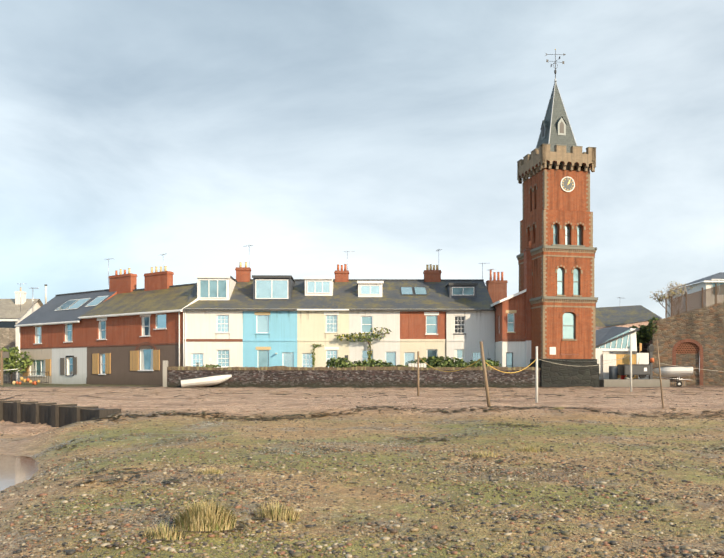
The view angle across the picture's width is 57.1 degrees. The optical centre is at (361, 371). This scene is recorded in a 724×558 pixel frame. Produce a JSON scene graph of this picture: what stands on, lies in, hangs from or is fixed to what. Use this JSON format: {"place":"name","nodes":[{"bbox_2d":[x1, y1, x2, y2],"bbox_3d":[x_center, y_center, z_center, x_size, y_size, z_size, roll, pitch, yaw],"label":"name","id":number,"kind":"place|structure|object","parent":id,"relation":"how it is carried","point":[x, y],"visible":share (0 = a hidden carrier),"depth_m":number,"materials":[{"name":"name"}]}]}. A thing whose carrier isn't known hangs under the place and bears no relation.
{"place":"outdoors","nodes":[
{"label":"outdoors","id":0,"kind":"place"},
{"bbox_2d":[0,454,39,490],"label":"channel water","id":1,"kind":"structure","parent":0,"point":[14,469],"depth_m":13.68,"materials":[{"name":"grey liquid"}]},
{"bbox_2d":[0,372,723,557],"bbox_3d":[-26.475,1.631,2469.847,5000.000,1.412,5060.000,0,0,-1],"label":"beach ground","id":2,"kind":"structure","parent":0,"point":[163,402],"depth_m":11.49,"materials":[{"name":"brown sand"}]},
{"bbox_2d":[0,350,8,384],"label":"sign post","id":3,"kind":"object","parent":2,"relation":"on","point":[4,354],"visible":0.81,"depth_m":49.64,"materials":[{"name":"brown wood"}]},
{"bbox_2d":[0,283,42,381],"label":"house","id":4,"kind":"structure","parent":2,"relation":"on","point":[16,310],"depth_m":73.73,"materials":[{"name":"beige paint"}]},
{"bbox_2d":[0,346,48,384],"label":"garden shrub","id":5,"kind":"object","parent":2,"relation":"on","point":[12,359],"visible":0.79,"depth_m":57.24,"materials":[{"name":"green plant"}]},
{"bbox_2d":[12,377,39,384],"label":"buoys","id":6,"kind":"object","parent":2,"relation":"on","point":[25,381],"visible":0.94,"depth_m":52.13,"materials":[{"name":"orange plastic"}]},
{"bbox_2d":[0,397,120,426],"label":"timber revetment","id":7,"kind":"object","parent":2,"relation":"on","point":[53,414],"visible":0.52,"depth_m":22.14,"materials":[{"name":"brown wood"}]},
{"bbox_2d":[14,253,198,385],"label":"terraced houses","id":8,"kind":"structure","parent":2,"relation":"on","point":[122,330],"depth_m":53.59,"materials":[{"name":"red brick"}]},
{"bbox_2d":[181,374,231,387],"bbox_3d":[-10.009,0.582,42.879,3.161,0.931,1.340,0,0,-9],"label":"dinghy","id":9,"kind":"object","parent":2,"relation":"on","point":[211,380],"visible":0.96,"depth_m":42.33,"materials":[{"name":"white plastic"}]},
{"bbox_2d":[183,245,495,367],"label":"terraced houses","id":10,"kind":"structure","parent":2,"relation":"on","point":[243,319],"depth_m":48.05,"materials":[{"name":"beige paint"}]},
{"bbox_2d":[163,361,540,387],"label":"garden stone wall","id":11,"kind":"structure","parent":2,"relation":"on","point":[354,377],"depth_m":43.48,"materials":[{"name":"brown stone"}]},
{"bbox_2d":[0,386,722,398],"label":"driftwood sticks","id":12,"kind":"object","parent":2,"relation":"on","point":[343,396],"visible":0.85,"depth_m":31.55,"materials":[{"name":"brown wood"}]},
{"bbox_2d":[0,387,723,557],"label":"pebbles","id":13,"kind":"object","parent":2,"relation":"on","point":[300,544],"visible":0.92,"depth_m":8.05,"materials":[{"name":"brown"}]},
{"bbox_2d":[26,386,723,487],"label":"seaweed wrack","id":14,"kind":"object","parent":2,"relation":"on","point":[262,418],"visible":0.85,"depth_m":19.69,"materials":[{"name":"brown plant"}]},
{"bbox_2d":[142,407,682,544],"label":"dry grass tufts","id":15,"kind":"object","parent":2,"relation":"on","point":[212,517],"visible":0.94,"depth_m":6.53,"materials":[{"name":"beige plant"}]},
{"bbox_2d":[417,335,663,408],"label":"mooring posts","id":16,"kind":"object","parent":2,"relation":"on","point":[486,380],"visible":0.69,"depth_m":21.57,"materials":[{"name":"brown wood"}]},
{"bbox_2d":[516,49,598,386],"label":"clock tower","id":17,"kind":"structure","parent":2,"relation":"on","point":[555,166],"depth_m":44.29,"materials":[{"name":"brick"}]},
{"bbox_2d":[595,297,669,386],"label":"building","id":18,"kind":"structure","parent":2,"relation":"on","point":[614,331],"depth_m":47.66,"materials":[{"name":"paint"}]},
{"bbox_2d":[599,343,685,385],"bbox_3d":[19.648,-0.516,46.039,5.740,3.051,2.270,0,0,-1],"label":"boatyard clutter","id":19,"kind":"object","parent":2,"relation":"on","point":[613,372],"visible":0.73,"depth_m":45.43,"materials":[{"name":"grey"}]},
{"bbox_2d":[629,316,659,352],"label":"ivy wall","id":20,"kind":"structure","parent":2,"relation":"on","point":[644,334],"depth_m":52.02,"materials":[{"name":"green plant"}]},
{"bbox_2d":[646,366,692,386],"bbox_3d":[21.151,0.302,45.951,3.077,1.412,1.447,0,0,20],"label":"boat on trailer","id":21,"kind":"object","parent":2,"relation":"on","point":[672,371],"visible":0.9,"depth_m":45.35,"materials":[{"name":"white plastic"}]},
{"bbox_2d":[652,284,723,385],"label":"stone wall","id":22,"kind":"structure","parent":2,"relation":"on","point":[685,337],"depth_m":48.85,"materials":[{"name":"stone"}]},
{"bbox_2d":[649,281,696,315],"bbox_3d":[23.674,-5.599,50.547,3.558,2.821,2.456,0,0,-17],"label":"bare tree","id":23,"kind":"object","parent":22,"relation":"on","point":[676,287],"visible":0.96,"depth_m":50.40,"materials":[{"name":"brown plant"}]},
{"bbox_2d":[663,272,723,355],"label":"hill house","id":24,"kind":"structure","parent":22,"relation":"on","point":[711,281],"depth_m":74.27,"materials":[{"name":"beige paint"}]},
{"bbox_2d":[0,0,723,371],"label":"sky","id":25,"kind":"structure","parent":0,"point":[306,134],"materials":[{"name":"white"}]},
{"bbox_2d":[418,354,723,372],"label":"mooring rope","id":26,"kind":"object","parent":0,"point":[533,361],"visible":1,"depth_m":23.90,"materials":[{"name":"yellow fabric"}]},
{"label":"garden terrace ground","id":27,"kind":"structure","parent":0,"visible":0},
{"bbox_2d":[201,327,500,367],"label":"garden plants","id":28,"kind":"object","parent":27,"relation":"on","point":[433,361],"visible":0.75,"depth_m":44.85,"materials":[{"name":"green plant"}]},
{"bbox_2d":[479,241,532,366],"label":"house","id":29,"kind":"structure","parent":27,"relation":"on","point":[513,330],"depth_m":45.71,"materials":[{"name":"red brick"}]}
]}

